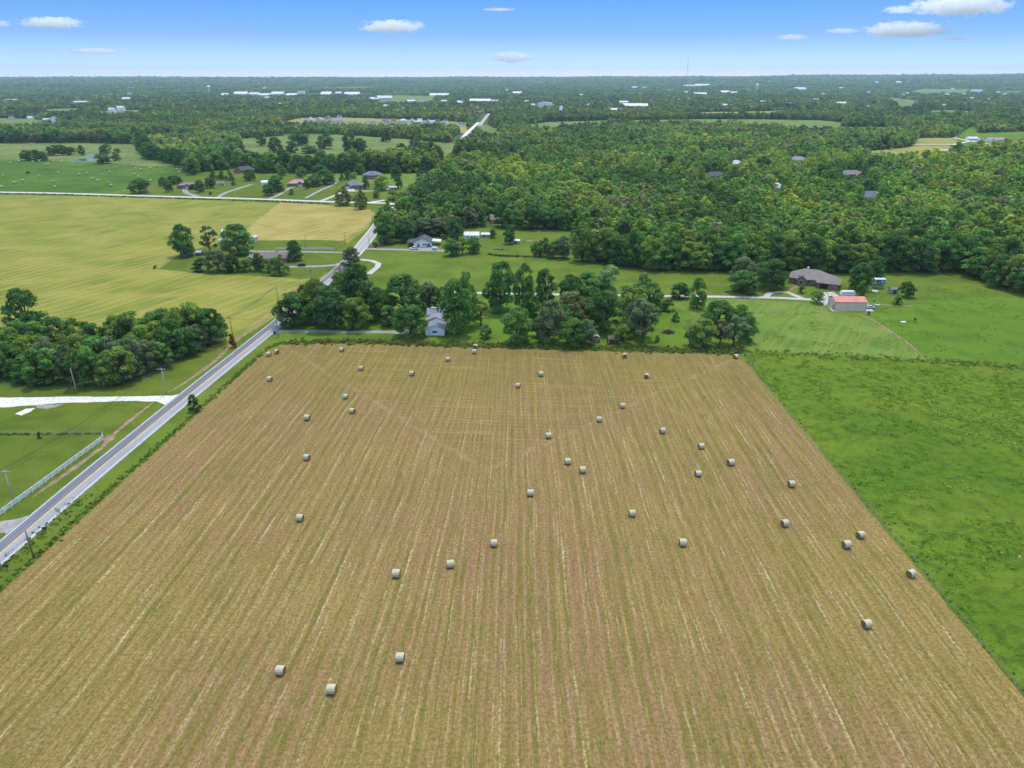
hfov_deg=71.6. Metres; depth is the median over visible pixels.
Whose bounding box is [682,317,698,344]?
dying tree
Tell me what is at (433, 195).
round tree
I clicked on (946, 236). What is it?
round tree
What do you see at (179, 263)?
house yard lawn
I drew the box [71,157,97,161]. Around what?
pond bank ground
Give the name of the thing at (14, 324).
spreading tree
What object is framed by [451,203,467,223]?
round tree
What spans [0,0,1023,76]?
sky
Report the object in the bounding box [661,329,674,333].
brush pile
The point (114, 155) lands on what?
shrub
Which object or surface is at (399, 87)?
forest
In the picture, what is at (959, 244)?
spreading tree
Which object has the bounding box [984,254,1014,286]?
spreading tree
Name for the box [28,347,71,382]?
open tree
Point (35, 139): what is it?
tall tree
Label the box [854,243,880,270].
round tree
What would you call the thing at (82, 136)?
spreading tree
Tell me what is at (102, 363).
spreading tree
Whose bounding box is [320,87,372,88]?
field
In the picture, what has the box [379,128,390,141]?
tall tree
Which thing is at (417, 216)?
round tree
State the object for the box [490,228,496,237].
round tree
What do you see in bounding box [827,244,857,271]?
round tree
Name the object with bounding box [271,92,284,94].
town building
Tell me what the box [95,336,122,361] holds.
round tree
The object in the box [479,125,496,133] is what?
field
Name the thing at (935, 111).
field
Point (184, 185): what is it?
house
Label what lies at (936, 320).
meadow field
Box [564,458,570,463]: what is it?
hay bale
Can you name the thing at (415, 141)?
tall tree
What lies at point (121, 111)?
field
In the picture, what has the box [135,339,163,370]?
open tree
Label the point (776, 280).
round tree
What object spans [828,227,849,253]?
spreading tree
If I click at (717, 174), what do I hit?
house
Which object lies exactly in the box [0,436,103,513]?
rail fence
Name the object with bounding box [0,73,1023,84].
forest
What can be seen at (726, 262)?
round tree
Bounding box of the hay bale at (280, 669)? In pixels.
[275,665,285,674]
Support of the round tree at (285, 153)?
on the ground at (399, 241)
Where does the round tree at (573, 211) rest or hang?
on the ground at (399, 241)
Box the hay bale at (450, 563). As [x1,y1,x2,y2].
[446,560,453,567]
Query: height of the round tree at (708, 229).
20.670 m
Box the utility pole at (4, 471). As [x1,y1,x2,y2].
[1,470,15,504]
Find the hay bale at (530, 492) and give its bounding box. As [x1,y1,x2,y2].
[527,489,533,495]
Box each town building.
[234,92,247,94]
[258,93,270,95]
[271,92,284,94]
[320,91,331,94]
[344,92,359,94]
[377,96,392,99]
[429,93,448,96]
[469,99,490,101]
[537,102,551,107]
[623,103,647,107]
[794,87,806,89]
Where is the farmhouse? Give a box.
[425,307,449,334]
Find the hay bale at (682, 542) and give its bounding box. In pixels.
[679,538,686,545]
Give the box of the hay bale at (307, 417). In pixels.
[304,415,310,419]
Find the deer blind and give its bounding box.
[872,278,886,288]
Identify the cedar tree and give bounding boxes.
[333,186,351,205]
[352,189,368,208]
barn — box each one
[593,332,599,341]
[827,296,867,310]
[985,138,1004,141]
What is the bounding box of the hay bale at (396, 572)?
[392,569,400,576]
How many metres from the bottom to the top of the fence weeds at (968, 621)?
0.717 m
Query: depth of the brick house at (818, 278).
372.45 m
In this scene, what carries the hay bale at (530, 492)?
on the hay field at (616, 617)
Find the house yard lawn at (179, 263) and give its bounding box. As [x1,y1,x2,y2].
[160,240,348,278]
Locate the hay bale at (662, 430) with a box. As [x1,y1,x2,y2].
[659,428,665,432]
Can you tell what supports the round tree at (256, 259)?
on the house yard lawn at (179, 263)
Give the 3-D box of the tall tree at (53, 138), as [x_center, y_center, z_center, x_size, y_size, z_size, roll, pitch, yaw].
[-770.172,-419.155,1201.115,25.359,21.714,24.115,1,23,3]
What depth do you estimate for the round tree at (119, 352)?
249.61 m
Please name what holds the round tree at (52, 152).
on the pasture field at (129, 153)
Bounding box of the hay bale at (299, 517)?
[296,514,303,520]
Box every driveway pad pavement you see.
[412,244,439,249]
[820,292,838,304]
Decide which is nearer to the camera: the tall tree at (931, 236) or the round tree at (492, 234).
the tall tree at (931, 236)
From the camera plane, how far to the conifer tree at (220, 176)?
762.12 m
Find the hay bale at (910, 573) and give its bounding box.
[906,569,916,577]
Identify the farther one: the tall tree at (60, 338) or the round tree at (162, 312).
the round tree at (162, 312)
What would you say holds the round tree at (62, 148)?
on the pasture field at (129, 153)
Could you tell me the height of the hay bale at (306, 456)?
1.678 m
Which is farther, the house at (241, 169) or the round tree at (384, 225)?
the house at (241, 169)
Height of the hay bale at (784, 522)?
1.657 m
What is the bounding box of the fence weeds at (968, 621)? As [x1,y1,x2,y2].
[747,362,1023,693]
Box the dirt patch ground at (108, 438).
[103,434,115,443]
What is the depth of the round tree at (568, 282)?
338.10 m
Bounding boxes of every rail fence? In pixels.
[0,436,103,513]
[276,247,333,249]
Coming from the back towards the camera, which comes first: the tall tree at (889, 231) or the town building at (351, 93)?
the town building at (351, 93)
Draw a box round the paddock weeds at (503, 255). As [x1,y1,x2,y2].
[487,252,529,257]
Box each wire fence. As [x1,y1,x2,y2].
[1,430,103,433]
[234,276,309,333]
[745,350,1022,689]
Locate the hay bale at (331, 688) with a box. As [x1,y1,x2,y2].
[326,684,336,693]
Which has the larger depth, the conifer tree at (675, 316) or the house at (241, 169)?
the house at (241, 169)
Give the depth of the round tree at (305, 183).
696.50 m
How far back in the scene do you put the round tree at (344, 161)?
812.64 m
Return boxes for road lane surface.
[0,263,347,564]
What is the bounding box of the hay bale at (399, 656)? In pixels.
[395,652,404,661]
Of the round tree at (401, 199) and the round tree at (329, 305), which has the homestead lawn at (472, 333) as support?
the round tree at (329, 305)
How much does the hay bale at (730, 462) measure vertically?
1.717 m
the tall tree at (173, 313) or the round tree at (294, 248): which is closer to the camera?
the tall tree at (173, 313)
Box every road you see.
[0,192,394,204]
[0,394,177,406]
[0,515,28,533]
[182,188,200,196]
[217,184,252,196]
[249,250,341,252]
[268,187,292,198]
[276,330,414,334]
[282,263,338,266]
[305,181,337,197]
[355,113,489,253]
[360,259,380,273]
[366,248,444,250]
[454,291,810,299]
[461,122,479,136]
[762,291,803,298]
[915,141,970,144]
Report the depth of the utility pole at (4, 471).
179.21 m
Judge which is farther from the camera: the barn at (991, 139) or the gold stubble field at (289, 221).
the barn at (991, 139)
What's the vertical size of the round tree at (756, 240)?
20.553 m
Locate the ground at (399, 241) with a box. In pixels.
[9,86,1023,290]
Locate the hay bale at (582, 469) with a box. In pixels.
[579,466,585,472]
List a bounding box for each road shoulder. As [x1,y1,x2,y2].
[0,269,338,566]
[354,114,489,255]
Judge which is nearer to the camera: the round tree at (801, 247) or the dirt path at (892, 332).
the dirt path at (892, 332)
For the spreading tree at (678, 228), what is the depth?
419.17 m
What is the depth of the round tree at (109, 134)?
1184.97 m
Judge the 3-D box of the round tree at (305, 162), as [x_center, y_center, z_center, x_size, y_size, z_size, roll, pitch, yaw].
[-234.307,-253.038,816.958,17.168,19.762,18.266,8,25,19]
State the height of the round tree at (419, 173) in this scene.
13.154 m
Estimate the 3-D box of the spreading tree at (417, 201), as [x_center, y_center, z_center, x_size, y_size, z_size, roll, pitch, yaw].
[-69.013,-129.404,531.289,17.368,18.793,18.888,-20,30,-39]
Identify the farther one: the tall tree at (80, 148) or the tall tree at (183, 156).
the tall tree at (80, 148)
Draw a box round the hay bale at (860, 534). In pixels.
[856,531,865,537]
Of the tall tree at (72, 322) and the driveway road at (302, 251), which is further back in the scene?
the driveway road at (302, 251)
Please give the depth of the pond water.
954.34 m
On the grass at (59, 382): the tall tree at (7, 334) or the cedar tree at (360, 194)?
the tall tree at (7, 334)
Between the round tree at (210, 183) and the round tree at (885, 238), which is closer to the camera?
the round tree at (885, 238)
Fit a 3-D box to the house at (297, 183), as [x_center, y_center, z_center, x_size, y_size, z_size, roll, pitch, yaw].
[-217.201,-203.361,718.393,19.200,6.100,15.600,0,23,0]
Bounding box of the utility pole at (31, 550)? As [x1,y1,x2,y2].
[25,531,34,558]
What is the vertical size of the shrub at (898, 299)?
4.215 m
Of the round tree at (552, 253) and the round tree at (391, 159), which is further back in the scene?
the round tree at (391, 159)
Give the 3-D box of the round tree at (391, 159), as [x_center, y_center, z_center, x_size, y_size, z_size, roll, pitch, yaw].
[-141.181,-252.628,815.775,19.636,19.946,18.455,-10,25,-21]
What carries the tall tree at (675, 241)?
on the grassland
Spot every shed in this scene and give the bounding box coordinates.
[108,108,115,111]
[116,106,125,110]
[195,251,202,255]
[251,235,257,242]
[260,180,267,185]
[389,186,396,189]
[464,232,479,238]
[481,232,489,236]
[513,239,519,243]
[607,335,618,343]
[887,287,898,293]
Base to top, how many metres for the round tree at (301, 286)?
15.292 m
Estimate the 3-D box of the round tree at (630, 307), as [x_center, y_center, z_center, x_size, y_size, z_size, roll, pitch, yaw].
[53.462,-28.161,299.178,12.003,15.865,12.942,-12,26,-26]
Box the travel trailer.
[840,290,855,295]
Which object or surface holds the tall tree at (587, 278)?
on the homestead lawn at (472, 333)
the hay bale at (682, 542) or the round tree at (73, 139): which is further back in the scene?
the round tree at (73, 139)
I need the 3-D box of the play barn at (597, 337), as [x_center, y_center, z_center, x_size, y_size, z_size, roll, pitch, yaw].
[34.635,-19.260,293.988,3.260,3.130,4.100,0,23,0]
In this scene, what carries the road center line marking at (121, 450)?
on the road lane surface at (52, 513)
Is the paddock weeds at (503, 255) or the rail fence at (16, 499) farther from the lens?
the paddock weeds at (503, 255)
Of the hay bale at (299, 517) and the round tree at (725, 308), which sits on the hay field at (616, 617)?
the hay bale at (299, 517)
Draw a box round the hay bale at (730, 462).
[727,459,734,465]
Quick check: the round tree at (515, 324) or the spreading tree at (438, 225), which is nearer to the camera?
the round tree at (515, 324)
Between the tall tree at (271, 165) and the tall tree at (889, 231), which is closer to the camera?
the tall tree at (889, 231)
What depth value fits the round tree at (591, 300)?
316.51 m
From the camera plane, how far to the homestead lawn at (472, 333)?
303.26 m
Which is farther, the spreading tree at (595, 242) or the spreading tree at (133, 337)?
the spreading tree at (595, 242)
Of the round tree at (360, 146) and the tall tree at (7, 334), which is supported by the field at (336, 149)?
the round tree at (360, 146)
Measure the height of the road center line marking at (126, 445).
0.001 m
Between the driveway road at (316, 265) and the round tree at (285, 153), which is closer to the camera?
the driveway road at (316, 265)
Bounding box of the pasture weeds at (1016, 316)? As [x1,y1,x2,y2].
[714,287,1023,354]
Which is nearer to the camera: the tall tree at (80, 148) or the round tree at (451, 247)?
the round tree at (451, 247)
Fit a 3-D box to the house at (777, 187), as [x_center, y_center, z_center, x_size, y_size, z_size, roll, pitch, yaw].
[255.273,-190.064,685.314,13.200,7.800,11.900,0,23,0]
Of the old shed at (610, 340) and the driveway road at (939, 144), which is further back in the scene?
the driveway road at (939, 144)
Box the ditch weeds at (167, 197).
[0,193,329,203]
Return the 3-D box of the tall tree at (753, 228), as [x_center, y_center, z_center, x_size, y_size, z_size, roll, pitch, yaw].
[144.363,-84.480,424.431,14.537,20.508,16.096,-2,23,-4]
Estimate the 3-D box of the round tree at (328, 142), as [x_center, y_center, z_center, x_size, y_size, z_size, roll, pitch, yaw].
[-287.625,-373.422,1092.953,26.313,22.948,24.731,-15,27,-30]
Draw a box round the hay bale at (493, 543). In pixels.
[490,539,497,546]
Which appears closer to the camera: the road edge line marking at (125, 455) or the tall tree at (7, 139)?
the road edge line marking at (125, 455)
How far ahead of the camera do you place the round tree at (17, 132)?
1190.40 m
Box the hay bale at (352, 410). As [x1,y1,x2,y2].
[349,408,355,412]
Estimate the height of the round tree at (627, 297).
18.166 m
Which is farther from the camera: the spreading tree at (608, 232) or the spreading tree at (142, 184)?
the spreading tree at (142, 184)
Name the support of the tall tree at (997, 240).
on the ground at (399, 241)
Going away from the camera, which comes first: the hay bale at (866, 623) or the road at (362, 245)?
the hay bale at (866, 623)
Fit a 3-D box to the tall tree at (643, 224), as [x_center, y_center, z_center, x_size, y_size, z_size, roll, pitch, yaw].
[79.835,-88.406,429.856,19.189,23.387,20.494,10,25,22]
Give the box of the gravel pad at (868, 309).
[826,303,872,310]
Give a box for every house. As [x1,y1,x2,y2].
[50,116,58,121]
[176,182,194,188]
[234,166,257,172]
[246,250,289,265]
[286,180,304,186]
[343,181,363,188]
[362,171,381,178]
[407,234,441,246]
[458,122,464,126]
[490,214,499,223]
[706,171,724,179]
[774,183,783,190]
[787,266,841,289]
[792,156,805,160]
[842,170,863,177]
[859,191,877,199]
[965,137,978,140]
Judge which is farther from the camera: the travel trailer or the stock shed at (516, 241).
the stock shed at (516, 241)
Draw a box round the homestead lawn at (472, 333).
[277,298,745,350]
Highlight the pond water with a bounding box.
[74,158,96,160]
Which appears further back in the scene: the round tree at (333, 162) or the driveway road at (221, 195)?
the round tree at (333, 162)
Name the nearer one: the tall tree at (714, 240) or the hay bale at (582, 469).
the hay bale at (582, 469)
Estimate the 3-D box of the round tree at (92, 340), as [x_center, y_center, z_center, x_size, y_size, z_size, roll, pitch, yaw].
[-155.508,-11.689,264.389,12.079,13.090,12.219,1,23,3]
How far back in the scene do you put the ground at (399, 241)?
529.73 m
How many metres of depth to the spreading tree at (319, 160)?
819.62 m
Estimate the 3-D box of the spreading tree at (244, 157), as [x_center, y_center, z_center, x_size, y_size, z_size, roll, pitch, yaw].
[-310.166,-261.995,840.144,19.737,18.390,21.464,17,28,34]
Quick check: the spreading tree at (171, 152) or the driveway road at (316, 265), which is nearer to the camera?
the driveway road at (316, 265)
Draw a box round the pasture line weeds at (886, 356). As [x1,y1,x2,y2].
[750,348,1023,369]
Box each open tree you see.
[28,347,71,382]
[62,349,94,386]
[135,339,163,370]
[149,341,173,367]
[198,225,217,249]
[261,259,273,269]
[457,238,468,253]
[474,299,489,324]
[626,301,658,342]
[710,319,728,343]
[721,315,752,346]
[809,291,824,302]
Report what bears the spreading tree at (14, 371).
on the grass at (59, 382)
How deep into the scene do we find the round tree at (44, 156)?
937.26 m
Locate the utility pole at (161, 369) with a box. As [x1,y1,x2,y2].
[157,368,166,393]
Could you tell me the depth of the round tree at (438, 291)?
330.34 m
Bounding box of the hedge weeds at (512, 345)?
[282,336,745,355]
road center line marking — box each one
[0,276,331,553]
[0,280,326,552]
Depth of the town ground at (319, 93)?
4933.55 m
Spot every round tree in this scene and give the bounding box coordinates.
[0,352,11,376]
[9,335,49,369]
[11,129,23,142]
[17,321,50,346]
[19,150,33,160]
[28,150,42,160]
[35,151,48,160]
[37,132,50,142]
[37,316,69,342]
[45,145,61,155]
[54,145,67,154]
[64,147,76,154]
[66,133,78,142]
[66,333,94,365]
[77,335,107,366]
[92,129,106,142]
[92,153,112,163]
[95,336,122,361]
[98,144,111,152]
[103,130,115,142]
[103,346,137,384]
[112,311,142,340]
[133,131,143,145]
[137,311,159,329]
[138,142,151,157]
[143,144,157,158]
[143,320,170,351]
[151,308,169,329]
[153,318,188,358]
[158,177,166,185]
[163,180,172,191]
[166,175,182,183]
[170,327,201,356]
[173,149,183,166]
[194,180,205,191]
[194,308,228,344]
[204,177,215,187]
[208,152,219,169]
[219,146,233,166]
[219,223,253,254]
[224,255,238,271]
[231,151,245,166]
[237,257,252,271]
[243,169,255,180]
[250,253,264,270]
[255,132,265,144]
[255,155,267,170]
[257,158,268,172]
[262,184,274,195]
[266,137,282,151]
[267,175,284,191]
[267,256,278,271]
[274,149,290,169]
[275,165,286,174]
[285,140,298,152]
[285,240,303,260]
[288,130,309,144]
[295,167,306,176]
[296,277,325,322]
[297,284,314,306]
[299,155,316,172]
[300,146,317,152]
[303,179,309,188]
[306,285,347,327]
[307,175,321,186]
[310,164,326,175]
[314,169,335,183]
[315,133,333,148]
[324,153,338,172]
[329,270,350,304]
[337,153,350,172]
[340,247,359,268]
[341,132,357,151]
[342,263,368,301]
[342,297,372,328]
[344,171,351,179]
[351,138,367,152]
[354,281,383,319]
[370,154,383,171]
[372,213,397,243]
[373,175,389,190]
[373,191,379,197]
[380,155,397,172]
[380,305,399,325]
[390,165,401,177]
[394,196,408,213]
[394,218,416,241]
[404,196,416,212]
[405,156,418,171]
[408,213,421,232]
[415,170,422,176]
[417,142,430,148]
[418,281,439,309]
[428,192,440,206]
[432,286,448,306]
[436,278,474,334]
[442,238,460,255]
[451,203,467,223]
[460,198,472,219]
[465,236,480,252]
[467,204,486,224]
[481,260,519,311]
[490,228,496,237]
[498,204,519,226]
[500,305,532,344]
[530,241,540,255]
[530,299,567,342]
[545,241,561,257]
[548,207,565,228]
[552,304,572,328]
[555,235,570,257]
[558,273,581,303]
[558,317,586,346]
[568,207,582,227]
[575,319,597,343]
[585,290,622,333]
[585,296,595,317]
[596,264,620,295]
[608,235,632,265]
[614,215,637,238]
[615,283,647,321]
[623,298,652,333]
[636,235,663,269]
[636,272,652,295]
[639,282,664,308]
[673,241,701,269]
[680,229,702,255]
[684,318,719,347]
[687,242,714,269]
[698,225,718,243]
[700,300,736,324]
[713,226,733,250]
[714,241,740,269]
[725,270,760,293]
[729,228,753,254]
[729,256,755,277]
[731,304,752,323]
[736,314,759,342]
[742,233,766,267]
[751,242,772,261]
[753,262,772,275]
[756,258,790,288]
[762,230,777,251]
[767,235,786,266]
[784,243,813,269]
[798,236,828,270]
[810,238,838,272]
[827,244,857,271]
[837,244,868,271]
[848,262,873,289]
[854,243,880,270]
[872,234,894,264]
[875,235,907,271]
[894,230,907,244]
[901,224,927,250]
[903,237,935,271]
[917,245,940,272]
[934,240,961,270]
[941,231,961,242]
[961,247,994,276]
[1001,236,1022,255]
[1009,242,1023,258]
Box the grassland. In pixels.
[0,142,1023,696]
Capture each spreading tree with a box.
[6,320,36,340]
[9,353,44,381]
[74,346,105,384]
[76,131,86,142]
[93,350,121,385]
[100,314,131,345]
[118,132,132,143]
[118,334,144,358]
[126,178,150,192]
[126,324,156,352]
[134,135,151,150]
[151,146,162,159]
[167,147,178,162]
[178,301,206,335]
[202,249,227,271]
[239,154,254,165]
[271,291,308,327]
[313,150,326,167]
[358,151,372,171]
[382,274,425,309]
[392,304,429,337]
[395,152,408,170]
[409,198,425,216]
[414,217,433,235]
[417,156,435,171]
[426,218,447,235]
[493,201,508,226]
[525,203,540,228]
[538,206,553,228]
[558,210,574,229]
[558,291,591,320]
[583,229,612,260]
[592,227,623,261]
[609,211,616,219]
[645,225,666,248]
[663,223,685,246]
[670,282,690,297]
[727,233,750,269]
[778,230,801,251]
[796,222,817,242]
[814,225,830,241]
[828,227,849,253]
[840,223,857,256]
[863,233,878,258]
[898,281,916,296]
[944,233,970,269]
[976,229,995,247]
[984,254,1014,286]
[998,254,1023,289]
[1009,264,1023,293]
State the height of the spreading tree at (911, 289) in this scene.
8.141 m
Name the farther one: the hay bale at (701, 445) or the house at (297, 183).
the house at (297, 183)
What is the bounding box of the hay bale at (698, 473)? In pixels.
[695,470,701,475]
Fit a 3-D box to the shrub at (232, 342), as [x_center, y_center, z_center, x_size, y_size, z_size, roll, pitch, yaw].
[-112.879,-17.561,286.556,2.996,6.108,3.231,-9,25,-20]
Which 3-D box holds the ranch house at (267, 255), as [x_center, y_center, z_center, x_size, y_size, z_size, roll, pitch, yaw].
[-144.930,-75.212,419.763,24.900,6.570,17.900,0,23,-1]
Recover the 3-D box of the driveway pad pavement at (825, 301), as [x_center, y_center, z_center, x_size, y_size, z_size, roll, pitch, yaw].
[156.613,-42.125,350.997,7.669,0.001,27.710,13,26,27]
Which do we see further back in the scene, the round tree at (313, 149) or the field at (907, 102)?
the field at (907, 102)
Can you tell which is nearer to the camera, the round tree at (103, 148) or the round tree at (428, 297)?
the round tree at (428, 297)
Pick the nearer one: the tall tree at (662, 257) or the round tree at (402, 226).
the tall tree at (662, 257)
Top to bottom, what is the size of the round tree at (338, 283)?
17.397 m
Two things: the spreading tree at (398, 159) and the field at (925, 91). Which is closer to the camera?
the spreading tree at (398, 159)
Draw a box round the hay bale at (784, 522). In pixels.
[780,519,789,526]
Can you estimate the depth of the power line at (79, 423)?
203.41 m
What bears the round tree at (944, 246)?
on the grassland
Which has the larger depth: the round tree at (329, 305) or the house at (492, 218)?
the house at (492, 218)
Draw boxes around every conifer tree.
[179,245,189,257]
[209,170,217,178]
[218,170,225,179]
[225,170,234,179]
[270,254,290,275]
[671,311,679,321]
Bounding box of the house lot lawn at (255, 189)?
[115,169,401,204]
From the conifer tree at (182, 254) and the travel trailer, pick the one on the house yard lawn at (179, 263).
the conifer tree at (182, 254)
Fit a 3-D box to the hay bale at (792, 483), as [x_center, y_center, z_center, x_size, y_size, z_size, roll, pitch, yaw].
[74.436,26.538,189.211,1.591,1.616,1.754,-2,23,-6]
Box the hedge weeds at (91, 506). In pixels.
[0,341,281,590]
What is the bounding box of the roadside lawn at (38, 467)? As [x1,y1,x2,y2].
[0,327,259,538]
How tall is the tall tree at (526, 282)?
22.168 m
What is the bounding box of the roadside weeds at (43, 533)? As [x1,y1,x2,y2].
[0,493,92,577]
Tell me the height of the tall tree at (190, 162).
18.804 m
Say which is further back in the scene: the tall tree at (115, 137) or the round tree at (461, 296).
the tall tree at (115, 137)
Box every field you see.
[0,118,53,124]
[0,142,191,192]
[0,159,188,192]
[0,195,375,350]
[0,343,1023,767]
[46,108,77,110]
[100,110,140,113]
[242,135,454,157]
[248,203,373,240]
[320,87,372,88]
[377,95,432,102]
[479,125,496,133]
[531,120,606,127]
[635,119,841,126]
[667,299,923,358]
[702,111,773,113]
[747,352,1023,689]
[808,127,884,128]
[872,135,956,154]
[873,296,1023,366]
[890,97,914,106]
[913,89,967,93]
[930,110,970,112]
[956,127,1023,147]
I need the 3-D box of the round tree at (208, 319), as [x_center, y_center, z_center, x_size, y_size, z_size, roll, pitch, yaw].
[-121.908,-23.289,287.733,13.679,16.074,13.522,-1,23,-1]
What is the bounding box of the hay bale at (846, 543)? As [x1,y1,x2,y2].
[841,540,851,547]
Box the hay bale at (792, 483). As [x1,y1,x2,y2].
[787,480,795,486]
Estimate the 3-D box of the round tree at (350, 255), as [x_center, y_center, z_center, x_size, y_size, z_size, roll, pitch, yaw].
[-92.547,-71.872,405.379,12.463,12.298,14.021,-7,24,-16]
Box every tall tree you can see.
[0,130,5,142]
[0,288,49,333]
[0,327,29,347]
[0,344,21,376]
[2,129,16,142]
[20,131,32,142]
[20,348,54,386]
[30,336,56,363]
[31,133,38,142]
[48,129,62,142]
[50,334,73,364]
[52,344,79,381]
[59,132,72,142]
[61,317,88,343]
[77,145,84,154]
[79,323,111,341]
[85,131,96,142]
[113,131,124,142]
[120,338,145,377]
[157,149,167,162]
[163,147,172,163]
[164,307,190,338]
[166,224,195,255]
[179,154,188,168]
[184,158,197,174]
[188,324,207,350]
[197,151,207,169]
[265,153,282,171]
[289,155,306,171]
[347,152,359,170]
[354,164,365,174]
[362,176,369,188]
[371,288,394,312]
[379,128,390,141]
[393,174,402,188]
[408,137,420,145]
[408,187,419,197]
[445,216,464,239]
[455,270,478,327]
[502,225,514,243]
[512,262,534,306]
[515,209,534,228]
[520,292,540,318]
[535,268,557,306]
[538,237,548,256]
[570,225,594,261]
[575,271,603,301]
[623,228,644,266]
[632,218,651,243]
[646,242,673,269]
[665,233,684,268]
[688,277,706,307]
[699,234,725,269]
[745,225,764,237]
[778,233,804,269]
[856,281,866,295]
[868,256,885,281]
[878,228,893,255]
[891,235,914,270]
[921,230,941,248]
[956,230,972,256]
[957,234,986,271]
[978,243,1003,280]
[986,237,1006,247]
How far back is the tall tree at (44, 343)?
257.30 m
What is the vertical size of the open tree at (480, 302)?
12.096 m
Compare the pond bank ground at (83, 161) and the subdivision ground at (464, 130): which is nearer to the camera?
the pond bank ground at (83, 161)
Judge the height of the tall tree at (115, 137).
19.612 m
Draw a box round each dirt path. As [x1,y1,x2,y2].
[33,402,152,496]
[168,313,274,392]
[851,311,923,356]
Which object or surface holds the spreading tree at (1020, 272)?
on the grassland
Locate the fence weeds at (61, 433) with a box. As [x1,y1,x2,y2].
[0,432,102,435]
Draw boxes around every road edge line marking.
[1,327,279,563]
[2,261,341,539]
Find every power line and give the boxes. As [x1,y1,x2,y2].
[2,368,164,469]
[162,317,226,365]
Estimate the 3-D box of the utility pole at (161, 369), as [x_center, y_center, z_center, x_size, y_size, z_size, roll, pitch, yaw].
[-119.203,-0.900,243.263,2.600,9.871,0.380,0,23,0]
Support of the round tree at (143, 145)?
on the pasture field at (129, 153)
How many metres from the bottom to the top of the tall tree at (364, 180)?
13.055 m
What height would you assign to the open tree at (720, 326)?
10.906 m
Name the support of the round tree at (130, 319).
on the grass at (59, 382)
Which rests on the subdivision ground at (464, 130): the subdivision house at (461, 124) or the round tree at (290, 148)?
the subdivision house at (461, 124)
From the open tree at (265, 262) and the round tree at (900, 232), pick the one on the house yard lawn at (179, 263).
the open tree at (265, 262)
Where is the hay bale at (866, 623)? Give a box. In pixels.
[861,619,872,627]
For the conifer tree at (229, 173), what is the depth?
755.27 m
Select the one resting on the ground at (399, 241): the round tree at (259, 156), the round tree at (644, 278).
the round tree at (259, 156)
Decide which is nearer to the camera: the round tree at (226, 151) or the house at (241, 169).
the house at (241, 169)
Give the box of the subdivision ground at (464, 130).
[282,117,467,133]
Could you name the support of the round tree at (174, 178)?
on the house lot lawn at (255, 189)
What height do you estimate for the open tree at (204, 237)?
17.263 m
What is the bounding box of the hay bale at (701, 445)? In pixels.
[698,443,704,448]
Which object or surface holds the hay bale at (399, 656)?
on the hay field at (616, 617)
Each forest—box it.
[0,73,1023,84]
[0,81,1023,95]
[0,91,1023,119]
[0,106,1023,158]
[173,139,1023,269]
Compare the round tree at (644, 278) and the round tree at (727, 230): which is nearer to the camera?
the round tree at (644, 278)
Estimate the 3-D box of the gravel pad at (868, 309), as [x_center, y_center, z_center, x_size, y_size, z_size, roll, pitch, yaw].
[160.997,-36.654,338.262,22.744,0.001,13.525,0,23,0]
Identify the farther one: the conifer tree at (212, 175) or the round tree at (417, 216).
the conifer tree at (212, 175)
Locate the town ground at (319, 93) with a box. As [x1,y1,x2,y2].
[218,93,367,94]
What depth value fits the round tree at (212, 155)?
839.29 m
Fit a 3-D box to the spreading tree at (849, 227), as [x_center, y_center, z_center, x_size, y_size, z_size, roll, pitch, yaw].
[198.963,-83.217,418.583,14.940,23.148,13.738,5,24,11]
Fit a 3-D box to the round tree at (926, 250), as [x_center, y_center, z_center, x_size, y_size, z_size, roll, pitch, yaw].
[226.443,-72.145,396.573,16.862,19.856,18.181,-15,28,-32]
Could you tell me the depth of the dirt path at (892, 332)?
304.40 m
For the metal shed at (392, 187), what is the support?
on the house lot lawn at (255, 189)
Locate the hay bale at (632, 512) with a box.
[629,510,635,515]
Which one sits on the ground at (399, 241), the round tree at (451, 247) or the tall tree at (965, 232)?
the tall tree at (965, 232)
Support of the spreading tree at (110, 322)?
on the grass at (59, 382)
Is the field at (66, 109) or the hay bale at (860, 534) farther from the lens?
the field at (66, 109)
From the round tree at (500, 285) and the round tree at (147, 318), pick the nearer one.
the round tree at (147, 318)
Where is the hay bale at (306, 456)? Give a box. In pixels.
[303,454,310,459]
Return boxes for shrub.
[110,153,121,160]
[187,394,202,411]
[190,257,209,272]
[228,334,236,347]
[479,324,492,338]
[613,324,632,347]
[659,299,675,311]
[798,284,806,293]
[892,296,902,304]
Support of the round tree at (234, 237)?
on the house yard lawn at (179, 263)

